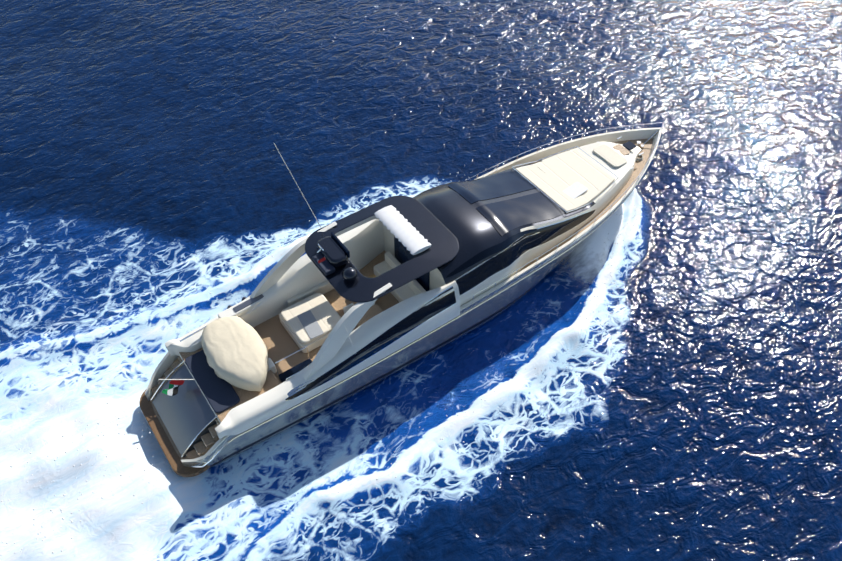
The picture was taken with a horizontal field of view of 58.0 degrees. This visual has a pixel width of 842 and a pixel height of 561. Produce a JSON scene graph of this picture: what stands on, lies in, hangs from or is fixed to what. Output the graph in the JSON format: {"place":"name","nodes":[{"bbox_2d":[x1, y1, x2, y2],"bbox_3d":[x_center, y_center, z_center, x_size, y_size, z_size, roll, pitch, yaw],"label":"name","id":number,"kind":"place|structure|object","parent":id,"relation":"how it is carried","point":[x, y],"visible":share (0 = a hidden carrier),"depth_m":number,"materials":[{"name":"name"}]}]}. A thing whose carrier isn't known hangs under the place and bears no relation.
{"place":"outdoors","nodes":[
{"label":"outdoors","id":0,"kind":"place"},
{"bbox_2d":[278,359,311,382],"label":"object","id":1,"kind":"object","parent":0,"point":[283,376],"visible":0.48,"depth_m":30.26,"materials":[{"name":"black metal"}]},
{"bbox_2d":[0,0,841,560],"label":"sea surface","id":2,"kind":"object","parent":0,"point":[684,404],"visible":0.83,"depth_m":36.12,"materials":[{"name":"liquid"}]},
{"bbox_2d":[0,165,636,555],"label":"spray droplets","id":3,"kind":"object","parent":2,"relation":"on","point":[354,469],"visible":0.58,"depth_m":29.68,"materials":[{"name":"white liquid"}]},
{"bbox_2d":[145,128,661,468],"bbox_3d":[0.974,-0.382,34.345,26.900,4.450,5.900,-28,54,-22],"label":"yacht hull","id":4,"kind":"object","parent":2,"relation":"on","point":[276,338],"visible":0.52,"depth_m":32.14,"materials":[{"name":"silver metal"}]},
{"bbox_2d":[157,377,167,387],"bbox_3d":[-10.416,4.298,30.931,0.360,0.500,0.500,-28,54,-22],"label":"stair step","id":5,"kind":"object","parent":4,"relation":"on","point":[159,382],"visible":0.38,"depth_m":30.78,"materials":[{"name":"brown wood"}]},
{"bbox_2d":[164,369,173,378],"bbox_3d":[-10.121,3.965,30.867,0.360,0.500,0.500,-28,54,-22],"label":"stair step","id":6,"kind":"object","parent":4,"relation":"on","point":[167,373],"visible":0.29,"depth_m":30.72,"materials":[{"name":"brown wood"}]},
{"bbox_2d":[139,390,209,476],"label":"swim platform","id":7,"kind":"structure","parent":4,"relation":"on","point":[174,459],"depth_m":29.52,"materials":[{"name":"brown wood"}]},
{"bbox_2d":[151,385,160,396],"bbox_3d":[-10.712,4.631,30.996,0.360,0.500,0.500,-28,54,-22],"label":"stair step","id":8,"kind":"object","parent":7,"relation":"on","point":[154,389],"visible":0.29,"depth_m":30.82,"materials":[{"name":"brown wood"}]},
{"bbox_2d":[186,449,198,458],"bbox_3d":[-8.663,6.824,29.043,0.360,0.500,0.500,-28,54,-22],"label":"stair step","id":9,"kind":"object","parent":7,"relation":"on","point":[192,454],"visible":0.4,"depth_m":28.89,"materials":[{"name":"brown wood"}]},
{"bbox_2d":[171,361,181,372],"bbox_3d":[-9.826,3.631,30.802,0.360,0.500,0.500,-28,54,-22],"label":"stair step","id":10,"kind":"object","parent":4,"relation":"on","point":[175,365],"visible":0.38,"depth_m":30.65,"materials":[{"name":"brown wood"}]},
{"bbox_2d":[152,364,215,455],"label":"garage door","id":11,"kind":"structure","parent":4,"relation":"on","point":[186,414],"depth_m":29.45,"materials":[{"name":"grey metal"}]},
{"bbox_2d":[151,360,217,456],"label":"garage door rails","id":12,"kind":"object","parent":11,"relation":"attached to","point":[203,428],"visible":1,"depth_m":28.84,"materials":[{"name":"silver metal"}]},
{"bbox_2d":[183,418,216,457],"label":"wall","id":13,"kind":"structure","parent":4,"relation":"attached to","point":[199,439],"depth_m":28.90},
{"bbox_2d":[193,441,207,456],"bbox_3d":[-8.368,6.490,28.978,0.360,0.500,0.500,-28,54,-22],"label":"stair step","id":14,"kind":"object","parent":4,"relation":"on","point":[200,448],"visible":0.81,"depth_m":28.76,"materials":[{"name":"brown wood"}]},
{"bbox_2d":[201,432,214,450],"bbox_3d":[-8.073,6.157,28.914,0.360,0.500,0.500,-28,54,-22],"label":"stair step","id":15,"kind":"object","parent":4,"relation":"on","point":[208,440],"visible":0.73,"depth_m":28.71,"materials":[{"name":"brown wood"}]},
{"bbox_2d":[208,424,218,442],"bbox_3d":[-7.777,5.823,28.849,0.360,0.500,0.500,-28,54,-22],"label":"stair step","id":16,"kind":"object","parent":4,"relation":"on","point":[212,432],"visible":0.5,"depth_m":28.66,"materials":[{"name":"brown wood"}]},
{"bbox_2d":[179,347,280,422],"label":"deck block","id":17,"kind":"structure","parent":4,"relation":"on","point":[271,381],"depth_m":29.37,"materials":[{"name":"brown wood"}]},
{"bbox_2d":[158,379,194,379],"bbox_3d":[-9.309,3.790,29.066,1.270,1.074,0.036,-28,54,-22],"label":"ensign staff","id":18,"kind":"object","parent":17,"relation":"on","point":[176,379],"visible":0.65,"depth_m":29.01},
{"bbox_2d":[162,380,184,395],"bbox_3d":[-9.520,4.086,29.256,0.956,0.966,0.214,-23,52,-19],"label":"ensign flag","id":19,"kind":"object","parent":18,"relation":"attached to","point":[174,385],"visible":0.98,"depth_m":29.28,"materials":[{"name":"multicoloured fabric"}]},
{"bbox_2d":[185,350,239,412],"bbox_3d":[-8.158,3.883,29.645,1.050,0.100,3.100,-28,54,-22],"label":"sun pad","id":20,"kind":"object","parent":17,"relation":"on","point":[220,394],"visible":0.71,"depth_m":29.45,"materials":[{"name":"blue fabric"}]},
{"bbox_2d":[202,316,268,391],"bbox_3d":[-7.313,2.810,30.006,2.280,0.877,3.900,-28,54,-22],"label":"covered tender","id":21,"kind":"object","parent":17,"relation":"on","point":[235,350],"visible":1,"depth_m":29.53,"materials":[{"name":"beige fabric"}]},
{"bbox_2d":[268,358,276,372],"bbox_3d":[-6.092,3.466,30.245,0.500,0.500,0.500,-28,54,-22],"label":"seat","id":22,"kind":"object","parent":4,"relation":"on","point":[272,367],"visible":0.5,"depth_m":30.07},
{"bbox_2d":[165,219,383,355],"bbox_3d":[-5.754,0.144,32.111,10.715,2.395,1.020,-29,54,-23],"label":"side bulwark","id":23,"kind":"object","parent":4,"relation":"on","point":[364,244],"depth_m":31.97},
{"bbox_2d":[180,326,205,341],"bbox_3d":[-8.810,1.968,30.478,1.913,0.131,0.070,-33,56,-26],"label":"handrail","id":24,"kind":"object","parent":23,"relation":"attached to","point":[192,334],"visible":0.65,"depth_m":30.28,"materials":[{"name":"silver metal"}]},
{"bbox_2d":[218,297,263,317],"bbox_3d":[-7.174,1.012,31.396,2.500,0.240,0.500,-31,55,-24],"label":"passerelle","id":25,"kind":"object","parent":23,"relation":"on","point":[230,312],"visible":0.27,"depth_m":31.09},
{"bbox_2d":[233,294,263,311],"bbox_3d":[-6.958,0.831,31.383,1.700,0.060,0.260,-31,55,-24],"label":"passerelle insert","id":26,"kind":"object","parent":25,"relation":"in","point":[241,306],"visible":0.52,"depth_m":31.24,"materials":[{"name":"grey metal"}]},
{"bbox_2d":[250,222,336,297],"bbox_3d":[-5.378,-0.619,31.402,4.479,2.640,0.376,-23,52,-19],"label":"roof support","id":27,"kind":"object","parent":23,"relation":"on","point":[282,266],"visible":0.73,"depth_m":31.11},
{"bbox_2d":[275,346,308,380],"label":"crew hatch rails","id":28,"kind":"object","parent":4,"relation":"on","point":[288,356],"visible":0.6,"depth_m":29.79,"materials":[{"name":"silver metal"}]},
{"bbox_2d":[279,313,329,352],"bbox_3d":[-4.532,1.763,31.802,2.100,0.440,2.200,-28,54,-22],"label":"sofa base","id":29,"kind":"object","parent":4,"relation":"on","point":[318,342],"visible":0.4,"depth_m":31.05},
{"bbox_2d":[281,293,340,343],"bbox_3d":[-4.532,1.557,31.571,2.000,0.200,2.100,-28,54,-22],"label":"cockpit sunpad cushion","id":30,"kind":"object","parent":29,"relation":"on","point":[324,312],"visible":0.9,"depth_m":31.53,"materials":[{"name":"beige fabric"}]},
{"bbox_2d":[297,310,323,338],"bbox_3d":[-4.537,1.802,31.199,0.600,0.025,1.400,-23,52,-19],"label":"cockpit pad towel","id":31,"kind":"object","parent":30,"relation":"on","point":[310,324],"visible":1,"depth_m":31.18,"materials":[{"name":"white fabric"}]},
{"bbox_2d":[287,280,333,306],"bbox_3d":[-4.833,0.410,32.901,2.300,0.600,0.750,-28,54,-22],"label":"cockpit sofa","id":32,"kind":"object","parent":4,"relation":"on","point":[324,287],"visible":0.27,"depth_m":32.54,"materials":[{"name":"grey fabric"}]},
{"bbox_2d":[215,281,459,438],"bbox_3d":[-3.112,2.971,29.592,10.715,2.395,1.020,-26,53,-21],"label":"side bulwark","id":33,"kind":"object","parent":4,"relation":"on","point":[257,410],"depth_m":29.30,"materials":[{"name":"white plastic"}]},
{"bbox_2d":[303,283,391,380],"bbox_3d":[-2.890,2.044,29.029,4.479,2.640,0.376,-32,56,-26],"label":"roof support","id":34,"kind":"object","parent":33,"relation":"on","point":[337,337],"visible":0.79,"depth_m":28.72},
{"bbox_2d":[305,196,458,302],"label":"hardtop roof","id":35,"kind":"structure","parent":34,"relation":"attached to","point":[430,227],"depth_m":30.28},
{"bbox_2d":[274,143,320,226],"bbox_3d":[-4.645,-3.507,29.019,1.334,4.807,0.025,-22,52,-18],"label":"whip antenna","id":36,"kind":"object","parent":35,"relation":"on","point":[296,183],"visible":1,"depth_m":28.74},
{"bbox_2d":[312,253,334,275],"bbox_3d":[-3.791,-0.645,29.603,0.450,0.200,1.100,-28,54,-22],"label":"fly helm seat","id":37,"kind":"object","parent":35,"relation":"on","point":[325,268],"visible":0.85,"depth_m":29.43,"materials":[{"name":"black leather"}]},
{"bbox_2d":[317,236,347,267],"bbox_3d":[-3.482,-1.126,29.844,0.800,0.420,1.500,-28,54,-22],"label":"radar","id":38,"kind":"object","parent":35,"relation":"on","point":[335,255],"visible":0.85,"depth_m":29.57,"materials":[{"name":"black plastic"}]},
{"bbox_2d":[331,232,349,257],"bbox_3d":[-3.171,-1.401,29.862,0.080,0.350,1.300,-28,54,-22],"label":"windscreen","id":39,"kind":"object","parent":38,"relation":"attached to","point":[340,243],"visible":0.69,"depth_m":29.70,"materials":[{"name":"black glass"}]},
{"bbox_2d":[342,267,357,281],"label":"radar dome","id":40,"kind":"structure","parent":35,"relation":"on","point":[349,274],"depth_m":28.89,"materials":[{"name":"black plastic"}]},
{"bbox_2d":[374,205,431,254],"bbox_3d":[-0.765,-2.072,30.808,1.012,0.220,2.840,-28,54,-22],"label":"rolled sunroof cover","id":41,"kind":"object","parent":35,"relation":"on","point":[402,230],"visible":1,"depth_m":30.67,"materials":[{"name":"white fabric"}]},
{"bbox_2d":[285,286,453,400],"bbox_3d":[-1.891,2.433,29.601,7.785,1.572,0.323,-26,53,-22],"label":"window frame","id":42,"kind":"object","parent":33,"relation":"attached to","point":[290,393],"visible":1,"depth_m":29.35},
{"bbox_2d":[286,287,455,399],"bbox_3d":[-1.904,2.417,29.615,7.786,1.516,0.277,-26,53,-21],"label":"band window","id":43,"kind":"structure","parent":42,"relation":"in","point":[421,315],"depth_m":29.81,"materials":[{"name":"black glass"}]},
{"bbox_2d":[357,304,382,325],"bbox_3d":[-2.144,1.468,31.318,1.250,0.050,0.750,-28,54,-22],"label":"window","id":44,"kind":"structure","parent":4,"relation":"on","point":[373,311],"depth_m":31.38,"materials":[{"name":"glass"}]},
{"bbox_2d":[211,289,530,465],"bbox_3d":[1.645,1.237,33.410,25.441,1.707,1.890,-31,55,-25],"label":"dark hull stripe","id":45,"kind":"object","parent":4,"relation":"on","point":[393,370],"visible":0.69,"depth_m":31.58,"materials":[{"name":"black paint"}]},
{"bbox_2d":[374,261,415,302],"bbox_3d":[-0.880,0.341,32.846,0.800,0.500,3.200,-28,54,-22],"label":"seat cushion","id":46,"kind":"object","parent":4,"relation":"on","point":[402,293],"visible":0.29,"depth_m":32.55,"materials":[{"name":"grey fabric"}]},
{"bbox_2d":[385,251,426,294],"bbox_3d":[-0.593,-0.041,32.718,0.250,0.700,3.200,-28,54,-22],"label":"seat backrest","id":47,"kind":"object","parent":46,"relation":"on","point":[415,286],"visible":0.46,"depth_m":32.57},
{"bbox_2d":[394,235,429,290],"bbox_3d":[-0.404,-0.588,32.669,0.050,1.900,2.600,-28,54,-22],"label":"saloon door","id":48,"kind":"structure","parent":4,"relation":"attached to","point":[403,254],"depth_m":32.55,"materials":[{"name":"black glass"}]},
{"bbox_2d":[192,183,637,466],"bbox_3d":[0.845,-0.620,33.943,26.235,2.706,5.955,-28,54,-22],"label":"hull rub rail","id":49,"kind":"object","parent":4,"relation":"on","point":[213,457],"visible":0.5,"depth_m":30.89,"materials":[{"name":"silver metal"}]},
{"bbox_2d":[196,151,655,461],"bbox_3d":[2.247,0.365,32.566,26.511,2.739,2.163,-31,55,-25],"label":"cream hull band","id":50,"kind":"object","parent":4,"relation":"on","point":[473,302],"visible":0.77,"depth_m":32.40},
{"bbox_2d":[383,141,640,306],"bbox_3d":[5.156,-3.826,34.867,13.500,2.894,5.577,-28,54,-22],"label":"deckhouse","id":51,"kind":"object","parent":4,"relation":"on","point":[468,225],"visible":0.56,"depth_m":32.52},
{"bbox_2d":[446,229,536,277],"bbox_3d":[3.080,-1.230,31.498,5.105,0.655,0.329,-31,55,-24],"label":"window","id":52,"kind":"structure","parent":51,"relation":"attached to","point":[494,249],"depth_m":31.21,"materials":[{"name":"black glass"}]},
{"bbox_2d":[447,171,537,203],"bbox_3d":[3.735,-4.465,34.584,5.100,1.377,1.812,-28,54,-22],"label":"windshield","id":53,"kind":"object","parent":51,"relation":"attached to","point":[501,184],"visible":0.65,"depth_m":34.15,"materials":[{"name":"black glass"}]},
{"bbox_2d":[476,191,565,235],"bbox_3d":[4.937,-3.179,33.439,5.100,1.377,1.812,-28,54,-22],"label":"windshield","id":54,"kind":"object","parent":51,"relation":"on","point":[503,217],"visible":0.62,"depth_m":33.06,"materials":[{"name":"black glass"}]},
{"bbox_2d":[455,209,595,294],"bbox_3d":[4.629,-1.568,32.641,8.604,1.248,0.515,-32,56,-25],"label":"window frame","id":55,"kind":"object","parent":51,"relation":"attached to","point":[530,249],"visible":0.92,"depth_m":32.79,"materials":[{"name":"black glass"}]},
{"bbox_2d":[456,210,594,294],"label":"band window","id":56,"kind":"structure","parent":55,"relation":"in","point":[490,267],"depth_m":32.12,"materials":[{"name":"black glass"}]},
{"bbox_2d":[515,149,614,211],"bbox_3d":[6.878,-4.784,35.598,3.500,0.415,3.599,-28,54,-22],"label":"sunpad","id":57,"kind":"object","parent":51,"relation":"on","point":[564,171],"visible":0.83,"depth_m":35.58,"materials":[{"name":"white fabric"}]},
{"bbox_2d":[563,182,587,198],"bbox_3d":[6.860,-3.985,34.826,1.700,0.025,0.700,-34,56,-26],"label":"towel bow pad","id":58,"kind":"object","parent":57,"relation":"on","point":[575,190],"visible":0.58,"depth_m":34.95,"materials":[{"name":"white fabric"}]},
{"bbox_2d":[512,146,618,212],"bbox_3d":[6.878,-4.857,35.516,3.736,0.349,3.834,-28,54,-22],"label":"foredeck pad rail","id":59,"kind":"object","parent":51,"relation":"on","point":[554,154],"visible":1,"depth_m":35.48,"materials":[{"name":"silver metal"}]},
{"bbox_2d":[593,144,626,166],"bbox_3d":[9.092,-6.004,36.552,0.900,0.080,1.700,-28,54,-22],"label":"seat cushion","id":60,"kind":"object","parent":51,"relation":"on","point":[609,155],"visible":1,"depth_m":36.50,"materials":[{"name":"white fabric"}]},
{"bbox_2d":[613,144,629,155],"bbox_3d":[9.707,-6.321,36.841,0.450,0.050,0.800,-28,54,-22],"label":"bow sofa","id":61,"kind":"object","parent":51,"relation":"on","point":[622,150],"visible":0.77,"depth_m":36.83,"materials":[{"name":"beige fabric"}]},
{"bbox_2d":[623,141,635,149],"bbox_3d":[10.159,-6.568,37.037,0.500,0.060,0.500,-28,54,-22],"label":"bow hatch","id":62,"kind":"object","parent":51,"relation":"attached to","point":[628,145],"visible":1,"depth_m":37.00,"materials":[{"name":"black glass"}]},
{"bbox_2d":[465,123,651,180],"bbox_3d":[4.910,-5.612,36.562,13.765,1.376,1.226,-19,51,-16],"label":"handrail","id":63,"kind":"object","parent":4,"relation":"on","point":[559,143],"visible":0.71,"depth_m":37.32,"materials":[{"name":"silver metal"}]},
{"bbox_2d":[472,130,660,300],"bbox_3d":[7.381,-2.968,34.206,1.226,1.376,13.765,36,57,28],"label":"handrail","id":64,"kind":"object","parent":4,"relation":"on","point":[580,229],"visible":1,"depth_m":33.56,"materials":[{"name":"silver metal"}]},
{"bbox_2d":[617,130,657,169],"bbox_3d":[10.471,-6.596,37.333,3.162,0.535,2.460,-28,54,-22],"label":"anchor windlass","id":65,"kind":"object","parent":4,"relation":"on","point":[638,143],"visible":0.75,"depth_m":37.59,"materials":[{"name":"silver metal"}]},
{"bbox_2d":[556,204,623,288],"bbox_3d":[7.909,-1.403,36.069,2.826,1.313,10.520,26,53,21],"label":"bow spray sheet","id":66,"kind":"object","parent":2,"relation":"on","point":[591,249],"visible":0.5,"depth_m":35.92,"materials":[{"name":"white liquid"}]},
{"bbox_3d":[-2.886,1.568,31.844,0.460,0.480,0.460,-28,54,-22],"label":"cockpit seat","id":67,"kind":"object","parent":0,"visible":0},
{"bbox_2d":[343,303,353,313],"bbox_3d":[-3.011,1.181,31.681,0.460,0.420,0.080,-28,54,-22],"label":"cockpit chair back","id":68,"kind":"object","parent":67,"relation":"attached to","point":[347,308],"visible":0.65,"depth_m":31.55,"materials":[{"name":"grey fabric"}]}
]}

